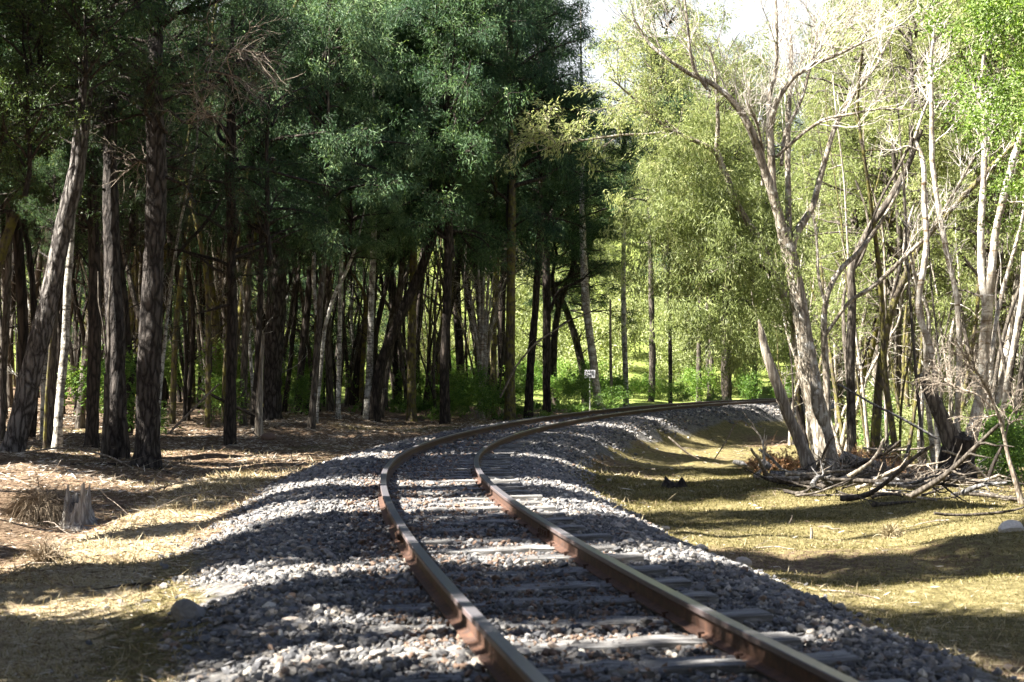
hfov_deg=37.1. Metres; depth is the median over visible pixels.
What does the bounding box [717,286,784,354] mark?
bush
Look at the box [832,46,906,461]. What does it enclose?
willow sapling
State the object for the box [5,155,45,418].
forest tree
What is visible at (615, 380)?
shrub
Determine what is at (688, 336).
bush
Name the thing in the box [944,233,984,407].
willow sapling
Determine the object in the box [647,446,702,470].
dead branch
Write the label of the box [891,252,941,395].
willow sapling
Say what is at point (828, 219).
willow tree
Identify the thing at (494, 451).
sleeper
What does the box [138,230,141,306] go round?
tea tree
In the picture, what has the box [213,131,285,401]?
tea tree
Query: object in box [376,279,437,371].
bush
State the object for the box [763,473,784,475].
dead branch
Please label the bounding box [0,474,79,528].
grass tussock
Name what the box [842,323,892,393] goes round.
bush
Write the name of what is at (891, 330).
willow sapling
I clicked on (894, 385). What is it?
willow sapling
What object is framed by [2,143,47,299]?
forest tree
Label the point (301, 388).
shrub
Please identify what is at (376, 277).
forest tree
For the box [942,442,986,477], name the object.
dead branch
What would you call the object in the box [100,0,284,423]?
forest tree
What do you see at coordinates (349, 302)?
forest tree
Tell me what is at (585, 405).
fern
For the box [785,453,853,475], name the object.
dead branch
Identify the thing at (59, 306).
tea tree
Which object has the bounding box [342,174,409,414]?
tea tree
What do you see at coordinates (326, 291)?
tea tree
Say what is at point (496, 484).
sleeper
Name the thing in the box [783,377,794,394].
shrub
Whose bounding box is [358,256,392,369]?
tea tree
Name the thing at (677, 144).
willow tree
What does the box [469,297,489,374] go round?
tea tree
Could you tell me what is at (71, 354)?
tea tree
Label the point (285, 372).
shrub
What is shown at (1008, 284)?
willow tree
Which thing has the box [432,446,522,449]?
sleeper
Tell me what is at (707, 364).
forest tree
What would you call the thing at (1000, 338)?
willow sapling
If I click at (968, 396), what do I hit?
willow sapling
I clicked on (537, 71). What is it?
blackwood tree
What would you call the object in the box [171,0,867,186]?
sky
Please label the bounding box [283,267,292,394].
tea tree
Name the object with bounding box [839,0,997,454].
willow tree
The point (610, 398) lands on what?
shrub
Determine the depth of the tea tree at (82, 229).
41.24 m
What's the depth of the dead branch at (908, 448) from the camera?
24.48 m
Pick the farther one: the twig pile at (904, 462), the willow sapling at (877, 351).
the willow sapling at (877, 351)
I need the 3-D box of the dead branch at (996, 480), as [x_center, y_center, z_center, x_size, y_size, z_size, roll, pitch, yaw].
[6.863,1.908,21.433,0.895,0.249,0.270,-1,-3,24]
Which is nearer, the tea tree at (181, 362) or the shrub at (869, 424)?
the shrub at (869, 424)
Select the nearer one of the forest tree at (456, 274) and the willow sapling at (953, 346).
the willow sapling at (953, 346)
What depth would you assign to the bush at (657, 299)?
89.79 m
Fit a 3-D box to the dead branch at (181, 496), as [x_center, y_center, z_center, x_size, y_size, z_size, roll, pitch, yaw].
[-3.799,1.556,18.588,1.455,1.131,4.446,-1,-2,13]
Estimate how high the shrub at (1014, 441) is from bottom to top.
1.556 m
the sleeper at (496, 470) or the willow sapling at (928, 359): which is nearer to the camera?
the sleeper at (496, 470)
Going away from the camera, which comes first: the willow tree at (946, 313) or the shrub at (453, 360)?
the willow tree at (946, 313)
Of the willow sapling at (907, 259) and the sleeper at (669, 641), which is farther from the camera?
the willow sapling at (907, 259)
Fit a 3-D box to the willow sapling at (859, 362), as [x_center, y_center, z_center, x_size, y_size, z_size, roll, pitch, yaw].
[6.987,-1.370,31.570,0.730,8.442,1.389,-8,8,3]
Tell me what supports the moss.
on the ground at (712, 437)
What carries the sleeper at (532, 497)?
on the ground at (712, 437)
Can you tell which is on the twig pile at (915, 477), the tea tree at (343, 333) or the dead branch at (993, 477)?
the dead branch at (993, 477)
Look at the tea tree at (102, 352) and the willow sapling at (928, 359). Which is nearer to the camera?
the willow sapling at (928, 359)
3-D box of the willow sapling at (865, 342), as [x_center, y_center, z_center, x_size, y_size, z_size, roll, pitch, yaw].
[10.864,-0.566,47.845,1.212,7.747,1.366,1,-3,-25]
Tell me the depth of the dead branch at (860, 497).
18.90 m
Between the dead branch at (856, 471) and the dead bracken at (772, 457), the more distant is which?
the dead bracken at (772, 457)
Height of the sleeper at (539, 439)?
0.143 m
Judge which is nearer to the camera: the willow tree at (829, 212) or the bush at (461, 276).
the willow tree at (829, 212)
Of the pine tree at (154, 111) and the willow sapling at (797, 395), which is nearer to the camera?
the pine tree at (154, 111)
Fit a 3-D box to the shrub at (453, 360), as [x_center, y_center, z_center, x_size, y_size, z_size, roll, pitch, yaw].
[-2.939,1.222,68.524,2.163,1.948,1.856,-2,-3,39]
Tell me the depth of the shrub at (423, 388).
61.92 m
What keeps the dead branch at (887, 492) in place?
on the ground at (712, 437)
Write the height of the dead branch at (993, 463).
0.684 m
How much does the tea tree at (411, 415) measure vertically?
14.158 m
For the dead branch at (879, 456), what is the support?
on the ground at (712, 437)
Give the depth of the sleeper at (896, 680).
6.24 m
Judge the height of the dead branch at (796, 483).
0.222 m
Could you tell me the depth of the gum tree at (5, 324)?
30.95 m
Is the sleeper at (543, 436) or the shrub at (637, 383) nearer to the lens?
the sleeper at (543, 436)
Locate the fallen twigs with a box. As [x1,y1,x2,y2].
[0,412,1011,598]
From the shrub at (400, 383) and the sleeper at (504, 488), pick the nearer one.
the sleeper at (504, 488)
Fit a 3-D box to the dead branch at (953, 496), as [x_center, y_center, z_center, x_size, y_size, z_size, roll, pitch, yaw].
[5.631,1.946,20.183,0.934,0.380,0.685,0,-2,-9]
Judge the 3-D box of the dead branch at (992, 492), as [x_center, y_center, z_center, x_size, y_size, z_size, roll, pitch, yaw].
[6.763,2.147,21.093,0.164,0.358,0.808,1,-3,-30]
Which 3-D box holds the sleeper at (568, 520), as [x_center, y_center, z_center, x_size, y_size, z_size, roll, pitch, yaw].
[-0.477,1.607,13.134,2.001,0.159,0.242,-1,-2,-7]
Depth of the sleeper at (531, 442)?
30.06 m
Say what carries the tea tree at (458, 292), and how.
on the ground at (712, 437)
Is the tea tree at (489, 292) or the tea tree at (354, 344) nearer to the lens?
the tea tree at (354, 344)
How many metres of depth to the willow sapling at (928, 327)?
31.04 m
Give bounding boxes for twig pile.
[788,433,909,481]
[800,448,948,479]
[818,438,985,479]
[835,440,984,489]
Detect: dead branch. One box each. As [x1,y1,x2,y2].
[0,470,40,489]
[27,445,168,468]
[70,459,181,475]
[91,582,173,589]
[103,422,251,528]
[169,383,218,432]
[198,387,254,416]
[500,319,570,397]
[602,421,649,467]
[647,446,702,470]
[668,437,698,458]
[715,420,748,458]
[742,411,767,477]
[745,468,826,488]
[750,448,767,475]
[755,475,835,479]
[758,449,782,469]
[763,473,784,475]
[768,477,813,491]
[783,471,829,493]
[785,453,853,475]
[789,490,854,496]
[790,454,838,480]
[793,458,835,470]
[796,471,883,496]
[800,476,808,480]
[802,474,852,480]
[805,436,833,471]
[810,460,833,486]
[810,527,812,538]
[821,475,862,483]
[824,474,856,477]
[836,481,885,505]
[837,440,909,471]
[838,383,937,439]
[840,443,934,500]
[841,473,862,488]
[847,438,884,477]
[853,464,967,502]
[855,457,950,489]
[862,447,934,451]
[870,488,936,501]
[871,493,903,498]
[871,501,916,506]
[872,422,896,484]
[873,478,904,494]
[875,458,985,489]
[885,489,912,491]
[897,465,980,487]
[901,464,934,489]
[903,444,910,461]
[909,423,1014,498]
[915,475,981,498]
[921,473,974,496]
[934,506,1023,515]
[941,474,1011,483]
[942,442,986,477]
[942,479,965,482]
[951,486,986,495]
[959,492,1023,500]
[960,479,1007,496]
[966,468,1023,484]
[975,483,1022,495]
[979,491,1017,501]
[986,444,1002,486]
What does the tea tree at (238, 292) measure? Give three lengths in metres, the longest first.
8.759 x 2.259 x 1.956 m
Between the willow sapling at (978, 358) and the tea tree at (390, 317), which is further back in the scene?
the tea tree at (390, 317)
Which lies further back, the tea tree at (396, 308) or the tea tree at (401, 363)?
the tea tree at (401, 363)
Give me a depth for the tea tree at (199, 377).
48.67 m
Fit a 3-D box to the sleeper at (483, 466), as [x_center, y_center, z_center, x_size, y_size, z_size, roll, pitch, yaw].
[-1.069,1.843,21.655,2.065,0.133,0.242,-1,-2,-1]
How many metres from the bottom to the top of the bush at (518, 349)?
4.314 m
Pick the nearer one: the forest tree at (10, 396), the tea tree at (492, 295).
the forest tree at (10, 396)
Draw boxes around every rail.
[378,396,843,681]
[472,397,893,681]
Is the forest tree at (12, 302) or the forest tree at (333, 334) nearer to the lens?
the forest tree at (12, 302)
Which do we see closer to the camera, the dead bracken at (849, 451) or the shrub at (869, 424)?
the dead bracken at (849, 451)
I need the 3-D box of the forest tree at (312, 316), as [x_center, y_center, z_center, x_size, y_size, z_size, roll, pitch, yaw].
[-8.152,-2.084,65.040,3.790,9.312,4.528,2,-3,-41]
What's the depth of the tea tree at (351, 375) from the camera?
52.14 m
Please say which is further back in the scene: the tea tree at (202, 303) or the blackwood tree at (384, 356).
the tea tree at (202, 303)
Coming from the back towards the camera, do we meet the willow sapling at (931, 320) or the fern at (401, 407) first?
the fern at (401, 407)
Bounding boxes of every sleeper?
[343,552,643,565]
[344,494,542,500]
[345,517,572,524]
[348,542,617,555]
[348,564,666,578]
[356,478,518,483]
[356,533,611,545]
[357,577,690,595]
[361,524,585,533]
[364,504,555,512]
[364,510,565,518]
[366,590,718,611]
[367,608,772,634]
[375,499,540,506]
[377,485,523,491]
[388,489,528,494]
[388,650,860,681]
[391,474,510,479]
[391,631,801,656]
[392,481,522,487]
[393,471,515,476]
[395,468,508,472]
[415,465,508,467]
[419,455,508,457]
[421,457,511,461]
[423,467,507,470]
[426,449,515,450]
[428,462,509,465]
[430,453,510,456]
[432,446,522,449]
[433,452,514,455]
[446,450,515,451]
[461,445,521,447]
[473,441,533,443]
[484,438,541,440]
[510,430,565,431]
[526,435,546,437]
[785,678,908,681]
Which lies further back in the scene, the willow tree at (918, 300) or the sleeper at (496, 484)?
the willow tree at (918, 300)
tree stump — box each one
[57,481,96,530]
[661,476,687,487]
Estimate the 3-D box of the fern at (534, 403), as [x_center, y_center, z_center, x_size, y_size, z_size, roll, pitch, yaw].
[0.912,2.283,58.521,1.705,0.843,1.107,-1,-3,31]
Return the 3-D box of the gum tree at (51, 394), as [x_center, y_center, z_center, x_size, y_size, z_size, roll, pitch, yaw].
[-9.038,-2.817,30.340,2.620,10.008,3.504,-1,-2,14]
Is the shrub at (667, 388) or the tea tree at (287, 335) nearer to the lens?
the tea tree at (287, 335)
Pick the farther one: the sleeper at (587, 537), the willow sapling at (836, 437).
the willow sapling at (836, 437)
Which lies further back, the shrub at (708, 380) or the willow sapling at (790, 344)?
the shrub at (708, 380)
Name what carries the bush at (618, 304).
on the ground at (712, 437)
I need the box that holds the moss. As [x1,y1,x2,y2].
[0,442,1023,681]
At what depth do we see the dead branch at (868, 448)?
25.58 m
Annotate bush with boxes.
[285,291,388,387]
[354,259,397,315]
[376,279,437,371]
[378,303,433,378]
[403,274,439,334]
[418,240,443,277]
[420,324,469,372]
[423,268,474,355]
[437,241,487,304]
[462,276,542,358]
[469,309,522,367]
[505,314,540,369]
[515,266,582,342]
[515,291,531,347]
[515,295,585,380]
[551,238,600,302]
[551,290,638,376]
[557,299,637,397]
[562,288,636,363]
[582,280,656,359]
[590,256,617,305]
[593,238,620,262]
[606,267,682,359]
[611,269,660,340]
[614,192,647,245]
[627,257,661,305]
[636,326,711,401]
[640,275,679,334]
[640,283,734,393]
[702,303,770,386]
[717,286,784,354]
[748,299,793,378]
[778,307,820,359]
[785,339,842,397]
[804,255,831,290]
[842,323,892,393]
[842,334,892,394]
[936,317,1014,394]
[1014,327,1023,393]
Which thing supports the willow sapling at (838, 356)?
on the ground at (712, 437)
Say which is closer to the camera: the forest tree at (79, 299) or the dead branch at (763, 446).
the dead branch at (763, 446)
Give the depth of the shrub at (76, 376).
50.49 m
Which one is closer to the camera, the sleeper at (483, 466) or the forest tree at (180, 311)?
the sleeper at (483, 466)
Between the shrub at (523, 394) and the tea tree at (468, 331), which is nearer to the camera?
the tea tree at (468, 331)
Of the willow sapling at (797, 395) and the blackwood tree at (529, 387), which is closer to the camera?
the willow sapling at (797, 395)
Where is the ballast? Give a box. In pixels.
[50,401,1023,681]
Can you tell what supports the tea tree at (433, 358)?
on the ground at (712, 437)
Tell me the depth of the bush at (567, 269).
96.24 m
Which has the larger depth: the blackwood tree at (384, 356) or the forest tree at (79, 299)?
the forest tree at (79, 299)
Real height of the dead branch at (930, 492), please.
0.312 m
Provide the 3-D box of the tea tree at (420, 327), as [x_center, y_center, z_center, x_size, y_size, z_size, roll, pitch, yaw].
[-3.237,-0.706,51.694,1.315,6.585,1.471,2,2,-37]
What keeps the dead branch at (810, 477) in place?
on the ground at (712, 437)
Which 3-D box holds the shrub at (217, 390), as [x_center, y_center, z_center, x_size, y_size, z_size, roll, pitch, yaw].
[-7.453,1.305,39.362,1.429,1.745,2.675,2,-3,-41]
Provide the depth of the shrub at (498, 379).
61.65 m
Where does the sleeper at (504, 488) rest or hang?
on the ground at (712, 437)
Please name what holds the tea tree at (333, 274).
on the ground at (712, 437)
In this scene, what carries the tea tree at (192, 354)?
on the ground at (712, 437)
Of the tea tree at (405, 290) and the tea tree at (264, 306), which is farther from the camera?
the tea tree at (405, 290)
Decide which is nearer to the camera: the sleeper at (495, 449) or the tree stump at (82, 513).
the tree stump at (82, 513)
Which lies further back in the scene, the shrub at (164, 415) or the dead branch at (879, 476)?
the shrub at (164, 415)
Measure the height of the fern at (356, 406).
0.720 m
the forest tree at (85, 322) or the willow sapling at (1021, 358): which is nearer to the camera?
the willow sapling at (1021, 358)
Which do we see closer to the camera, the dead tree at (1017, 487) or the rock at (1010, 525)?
the rock at (1010, 525)
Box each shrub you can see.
[56,331,183,433]
[66,365,74,388]
[67,347,102,394]
[99,368,105,416]
[133,340,183,389]
[160,401,170,432]
[164,348,183,395]
[188,334,249,411]
[188,369,250,423]
[195,362,202,393]
[236,343,264,397]
[281,337,357,396]
[281,348,325,388]
[282,368,308,409]
[285,362,328,414]
[391,354,425,402]
[416,368,425,392]
[419,356,451,398]
[425,371,463,401]
[435,365,477,402]
[438,387,470,413]
[450,364,491,417]
[451,348,456,375]
[454,359,501,418]
[477,383,504,418]
[497,366,524,402]
[504,359,540,396]
[515,358,542,384]
[515,376,537,402]
[534,366,570,402]
[541,356,574,384]
[555,363,599,412]
[561,376,587,401]
[563,356,588,383]
[568,347,605,403]
[592,366,636,405]
[594,384,632,408]
[598,356,621,381]
[599,371,635,398]
[606,376,635,396]
[628,372,660,399]
[641,364,664,396]
[653,372,676,401]
[670,380,695,402]
[672,364,707,395]
[678,357,704,401]
[702,364,720,396]
[706,391,731,400]
[732,359,764,398]
[732,366,746,386]
[735,365,757,399]
[769,378,791,397]
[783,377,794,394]
[818,361,832,390]
[838,370,894,442]
[841,386,927,459]
[856,381,904,456]
[857,434,890,451]
[881,404,950,459]
[908,346,971,450]
[954,387,1005,460]
[975,407,1016,472]
[975,411,1022,467]
[975,411,1023,486]
[980,404,1023,478]
[988,398,1021,458]
[998,346,1023,413]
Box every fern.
[344,392,387,411]
[385,396,420,412]
[388,393,403,406]
[393,392,429,407]
[396,397,439,411]
[417,395,459,413]
[418,402,453,420]
[477,411,529,419]
[516,395,543,414]
[518,392,541,408]
[524,410,558,416]
[535,399,571,411]
[562,397,595,413]
[565,398,599,409]
[581,394,606,410]
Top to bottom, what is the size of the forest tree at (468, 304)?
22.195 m
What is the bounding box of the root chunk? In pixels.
[758,460,771,469]
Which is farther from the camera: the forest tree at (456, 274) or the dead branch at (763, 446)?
the forest tree at (456, 274)
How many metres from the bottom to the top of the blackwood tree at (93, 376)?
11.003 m
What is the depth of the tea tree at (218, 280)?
47.95 m
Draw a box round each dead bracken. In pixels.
[738,433,775,468]
[740,448,798,468]
[744,446,797,472]
[749,444,795,465]
[751,449,800,474]
[836,443,871,463]
[838,444,861,465]
[841,441,887,463]
[860,444,926,465]
[887,453,934,473]
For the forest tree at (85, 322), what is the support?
on the ground at (712, 437)
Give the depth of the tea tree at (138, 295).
50.56 m
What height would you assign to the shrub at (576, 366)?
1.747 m
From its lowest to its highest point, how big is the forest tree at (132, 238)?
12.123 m
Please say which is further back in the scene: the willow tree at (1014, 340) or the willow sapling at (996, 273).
the willow sapling at (996, 273)
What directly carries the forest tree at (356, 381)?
on the ground at (712, 437)
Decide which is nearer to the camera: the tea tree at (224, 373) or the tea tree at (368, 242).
the tea tree at (224, 373)
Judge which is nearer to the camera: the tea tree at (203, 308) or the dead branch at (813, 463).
the dead branch at (813, 463)
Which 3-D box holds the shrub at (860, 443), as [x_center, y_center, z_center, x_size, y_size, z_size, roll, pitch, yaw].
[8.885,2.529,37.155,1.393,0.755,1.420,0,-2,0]
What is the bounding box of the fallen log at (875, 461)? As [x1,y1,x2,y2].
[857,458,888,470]
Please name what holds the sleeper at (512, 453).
on the ground at (712, 437)
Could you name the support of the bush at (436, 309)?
on the ground at (712, 437)
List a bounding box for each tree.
[0,0,37,213]
[0,0,72,440]
[0,0,121,375]
[0,0,138,444]
[0,0,143,277]
[0,0,160,210]
[0,0,185,452]
[0,46,145,437]
[0,78,36,382]
[0,92,64,375]
[1,0,131,451]
[1,0,201,447]
[1,190,86,407]
[1,248,33,380]
[2,55,71,439]
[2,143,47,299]
[2,255,65,328]
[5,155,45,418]
[6,0,222,458]
[7,237,43,376]
[8,0,308,468]
[9,157,36,347]
[11,211,85,332]
[12,241,17,382]
[13,336,16,386]
[14,145,87,448]
[14,172,62,342]
[16,240,40,330]
[24,225,39,397]
[26,250,88,366]
[29,5,187,428]
[31,154,102,413]
[32,46,214,337]
[37,210,82,416]
[40,0,224,435]
[42,265,84,353]
[48,178,76,377]
[63,151,141,352]
[63,168,88,398]
[64,211,87,394]
[67,225,104,411]
[69,292,83,393]
[70,217,104,341]
[71,286,85,356]
[75,259,100,394]
[76,50,145,323]
[76,195,138,314]
[76,211,133,363]
[76,289,87,362]
[77,256,181,351]
[84,261,134,353]
[98,155,139,360]
[98,271,110,458]
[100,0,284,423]
[100,148,180,422]
[104,261,194,345]
[116,81,201,422]
[117,54,224,400]
[119,117,189,358]
[124,3,206,408]
[124,28,195,309]
[125,3,207,308]
[126,222,172,354]
[126,252,166,296]
[137,0,342,444]
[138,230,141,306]
[162,234,185,404]
[164,271,214,381]
[164,274,198,401]
[165,253,184,397]
[167,0,350,426]
[167,138,217,420]
[168,240,211,357]
[168,250,205,350]
[169,0,338,425]
[169,25,204,402]
[170,244,197,383]
[171,7,321,414]
[171,81,264,427]
[171,115,205,421]
[171,266,213,370]
[172,248,266,346]
[175,175,211,380]
[176,0,321,378]
[176,74,251,344]
[177,0,394,421]
[178,195,204,408]
[179,183,224,378]
[179,236,212,362]
[183,220,213,408]
[187,226,241,335]
[188,173,214,377]
[188,196,245,368]
[193,134,241,422]
[195,270,205,381]
[197,128,254,424]
[200,189,266,418]
[201,233,239,342]
[208,56,266,404]
[210,215,290,374]
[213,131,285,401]
[213,230,237,409]
[215,194,266,344]
[218,252,255,410]
[219,241,226,307]
[221,0,435,429]
[236,216,248,302]
[238,248,314,334]
[238,252,267,354]
[239,217,265,397]
[242,238,307,372]
[251,256,313,335]
[253,244,288,334]
[254,254,288,352]
[254,334,264,435]
[255,84,337,355]
[262,42,367,414]
[281,252,305,398]
[282,145,336,412]
[283,225,343,414]
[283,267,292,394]
[284,253,312,360]
[284,253,362,369]
[286,250,318,369]
[286,252,360,399]
[286,255,335,363]
[286,268,297,358]
[288,51,381,411]
[290,143,410,421]
[294,198,360,408]
[296,263,383,370]
[298,249,335,406]
[299,9,423,418]
[309,258,366,375]
[311,266,319,349]
[311,269,336,348]
[316,0,457,418]
[317,0,418,404]
[331,269,375,405]
[332,223,395,408]
[333,0,400,373]
[333,229,362,387]
[334,6,491,417]
[334,155,366,392]
[334,256,368,403]
[335,259,369,345]
[336,240,359,353]
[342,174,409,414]
[343,0,542,424]
[344,0,525,422]
[344,3,443,404]
[344,229,392,406]
[345,0,496,421]
[348,247,384,349]
[349,225,407,350]
[351,190,439,364]
[354,278,388,354]
[356,263,433,397]
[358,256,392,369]
[358,259,378,358]
[376,223,440,409]
[381,252,437,407]
[386,180,423,409]
[389,258,402,403]
[393,260,426,369]
[398,266,430,364]
[402,264,421,395]
[403,249,423,402]
[407,196,493,378]
[408,286,459,367]
[409,189,474,401]
[416,238,427,394]
[416,263,433,369]
[417,7,518,396]
[419,201,456,413]
[419,272,430,376]
[420,189,442,396]
[420,244,454,374]
[420,256,460,404]
[422,191,481,401]
[422,284,425,376]
[423,2,564,408]
[424,238,438,403]
[425,226,466,406]
[425,239,455,364]
[427,0,611,420]
[430,238,451,396]
[436,239,458,407]
[437,43,559,403]
[437,253,476,378]
[438,30,570,419]
[441,0,623,417]
[451,255,527,418]
[452,223,477,411]
[457,271,477,347]
[461,54,525,375]
[462,185,506,344]
[464,296,475,362]
[465,288,474,375]
[469,57,635,413]
[469,186,504,344]
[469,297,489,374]
[470,32,574,402]
[476,280,518,373]
[485,249,502,416]
[495,0,829,458]
[497,242,519,410]
[499,127,626,404]
[520,9,651,408]
[522,154,656,403]
[576,42,674,406]
[583,0,736,401]
[600,0,957,474]
[607,40,737,381]
[609,299,612,406]
[613,79,714,403]
[629,151,735,364]
[630,32,792,400]
[633,167,690,301]
[640,131,740,401]
[670,37,820,398]
[672,107,769,386]
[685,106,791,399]
[758,0,964,439]
[758,319,815,467]
[764,114,816,357]
[769,0,985,458]
[772,0,884,431]
[775,0,907,362]
[777,0,953,335]
[792,100,1022,420]
[796,405,808,444]
[797,2,874,380]
[803,5,938,362]
[829,0,975,347]
[836,0,970,376]
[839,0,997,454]
[858,0,1023,470]
[860,6,956,468]
[869,142,1014,454]
[874,0,1023,359]
[885,0,1023,402]
[901,0,1015,355]
[904,1,1023,484]
[905,6,1022,375]
[907,39,1023,351]
[909,0,1023,248]
[909,319,1023,504]
[919,10,1021,336]
[996,251,1023,484]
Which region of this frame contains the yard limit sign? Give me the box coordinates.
[585,370,594,410]
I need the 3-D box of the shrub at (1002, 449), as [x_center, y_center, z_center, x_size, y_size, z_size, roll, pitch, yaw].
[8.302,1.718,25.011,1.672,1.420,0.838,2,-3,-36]
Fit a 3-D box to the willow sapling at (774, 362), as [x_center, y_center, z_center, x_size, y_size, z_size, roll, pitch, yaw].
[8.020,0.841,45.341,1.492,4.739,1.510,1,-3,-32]
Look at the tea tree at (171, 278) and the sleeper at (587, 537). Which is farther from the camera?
the tea tree at (171, 278)
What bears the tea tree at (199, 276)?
on the ground at (712, 437)
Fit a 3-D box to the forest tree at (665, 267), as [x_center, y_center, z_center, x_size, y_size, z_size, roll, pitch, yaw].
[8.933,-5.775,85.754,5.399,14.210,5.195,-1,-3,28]
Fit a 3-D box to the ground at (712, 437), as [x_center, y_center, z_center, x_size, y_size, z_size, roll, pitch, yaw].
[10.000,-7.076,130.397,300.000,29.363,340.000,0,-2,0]
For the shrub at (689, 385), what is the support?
on the ground at (712, 437)
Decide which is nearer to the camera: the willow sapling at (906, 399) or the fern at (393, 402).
the willow sapling at (906, 399)
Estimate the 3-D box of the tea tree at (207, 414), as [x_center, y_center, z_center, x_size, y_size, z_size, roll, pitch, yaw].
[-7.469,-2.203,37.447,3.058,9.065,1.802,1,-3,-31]
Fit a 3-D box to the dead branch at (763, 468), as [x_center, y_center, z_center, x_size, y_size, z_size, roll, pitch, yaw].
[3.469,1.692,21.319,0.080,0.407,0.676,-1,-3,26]
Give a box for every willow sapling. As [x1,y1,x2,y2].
[719,151,840,453]
[751,292,802,406]
[763,284,796,443]
[770,253,832,403]
[774,355,800,411]
[776,244,799,444]
[777,277,816,444]
[785,319,810,429]
[797,158,820,441]
[802,151,845,447]
[805,292,845,418]
[806,209,844,435]
[809,277,845,411]
[815,180,879,380]
[816,251,844,380]
[818,270,845,438]
[824,84,866,449]
[825,241,844,398]
[829,74,871,452]
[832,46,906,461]
[835,264,931,450]
[835,277,863,439]
[835,319,873,433]
[840,130,902,449]
[843,145,922,392]
[844,300,879,408]
[851,167,909,458]
[857,70,896,446]
[859,321,902,405]
[868,163,921,442]
[882,197,907,406]
[887,37,926,469]
[887,137,924,446]
[888,202,944,463]
[890,217,940,408]
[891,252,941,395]
[892,221,926,454]
[893,149,947,467]
[893,195,936,457]
[905,79,949,460]
[909,238,940,405]
[921,187,953,403]
[921,210,954,422]
[923,227,940,420]
[924,235,969,459]
[926,279,950,419]
[927,207,969,459]
[928,182,981,392]
[930,209,967,420]
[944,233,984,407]
[947,290,978,410]
[950,235,977,460]
[955,233,1006,430]
[956,93,1009,426]
[963,127,1023,472]
[964,174,1023,468]
[973,233,1020,386]
[989,179,1023,469]
[993,237,1019,293]
[995,290,1019,401]
[995,310,1023,474]
[997,249,1011,401]
[998,331,1023,465]
[1004,290,1017,382]
[1005,308,1023,417]
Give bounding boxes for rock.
[171,598,204,620]
[173,620,189,628]
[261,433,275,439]
[696,544,708,549]
[733,460,746,466]
[736,557,751,566]
[998,520,1023,532]
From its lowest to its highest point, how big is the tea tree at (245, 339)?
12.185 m
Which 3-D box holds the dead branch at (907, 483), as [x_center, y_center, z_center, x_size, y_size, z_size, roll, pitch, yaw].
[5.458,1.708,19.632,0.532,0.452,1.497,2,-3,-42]
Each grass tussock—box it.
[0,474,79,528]
[16,530,76,567]
[873,521,908,538]
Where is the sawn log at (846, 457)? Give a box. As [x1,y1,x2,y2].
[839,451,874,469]
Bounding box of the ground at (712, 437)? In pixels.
[0,189,1023,681]
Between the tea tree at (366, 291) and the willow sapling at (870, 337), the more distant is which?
the tea tree at (366, 291)
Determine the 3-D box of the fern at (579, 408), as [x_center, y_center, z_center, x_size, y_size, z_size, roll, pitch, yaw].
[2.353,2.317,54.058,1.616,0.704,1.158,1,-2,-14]
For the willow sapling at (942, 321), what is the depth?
40.27 m
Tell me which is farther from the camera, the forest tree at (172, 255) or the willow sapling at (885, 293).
the forest tree at (172, 255)
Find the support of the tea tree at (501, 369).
on the ground at (712, 437)
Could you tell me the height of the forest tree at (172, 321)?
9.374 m
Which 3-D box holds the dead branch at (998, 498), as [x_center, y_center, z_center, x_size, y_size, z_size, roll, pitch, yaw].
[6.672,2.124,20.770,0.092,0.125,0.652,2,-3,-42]
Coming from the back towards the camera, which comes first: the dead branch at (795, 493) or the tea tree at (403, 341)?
the tea tree at (403, 341)
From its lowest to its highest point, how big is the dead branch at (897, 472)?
0.748 m
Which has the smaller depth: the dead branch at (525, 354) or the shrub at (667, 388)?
the dead branch at (525, 354)
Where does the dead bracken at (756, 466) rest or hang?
on the ground at (712, 437)
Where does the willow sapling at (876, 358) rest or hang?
on the ground at (712, 437)
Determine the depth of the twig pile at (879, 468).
22.36 m
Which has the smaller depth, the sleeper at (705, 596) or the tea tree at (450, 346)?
the sleeper at (705, 596)
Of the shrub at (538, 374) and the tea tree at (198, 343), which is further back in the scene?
the shrub at (538, 374)
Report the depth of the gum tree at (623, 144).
61.93 m
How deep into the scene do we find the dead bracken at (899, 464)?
27.70 m
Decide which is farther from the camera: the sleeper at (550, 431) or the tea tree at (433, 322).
the tea tree at (433, 322)
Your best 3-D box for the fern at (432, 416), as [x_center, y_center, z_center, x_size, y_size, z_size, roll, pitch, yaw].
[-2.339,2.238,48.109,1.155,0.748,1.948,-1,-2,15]
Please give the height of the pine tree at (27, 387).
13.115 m
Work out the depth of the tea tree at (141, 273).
47.89 m
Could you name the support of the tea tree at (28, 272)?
on the ground at (712, 437)
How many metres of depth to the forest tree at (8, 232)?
30.56 m
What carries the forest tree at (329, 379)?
on the ground at (712, 437)
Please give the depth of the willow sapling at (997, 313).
29.27 m
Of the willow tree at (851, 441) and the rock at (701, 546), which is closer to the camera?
the rock at (701, 546)
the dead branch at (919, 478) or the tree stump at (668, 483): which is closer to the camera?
the dead branch at (919, 478)
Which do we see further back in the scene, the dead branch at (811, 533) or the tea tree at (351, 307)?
the tea tree at (351, 307)
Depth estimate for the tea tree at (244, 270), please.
54.30 m
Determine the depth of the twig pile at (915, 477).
21.75 m
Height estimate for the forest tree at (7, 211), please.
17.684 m
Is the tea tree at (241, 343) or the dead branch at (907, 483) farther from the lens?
the tea tree at (241, 343)
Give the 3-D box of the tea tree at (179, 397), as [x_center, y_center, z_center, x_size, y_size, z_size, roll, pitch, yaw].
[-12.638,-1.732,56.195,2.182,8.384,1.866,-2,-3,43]

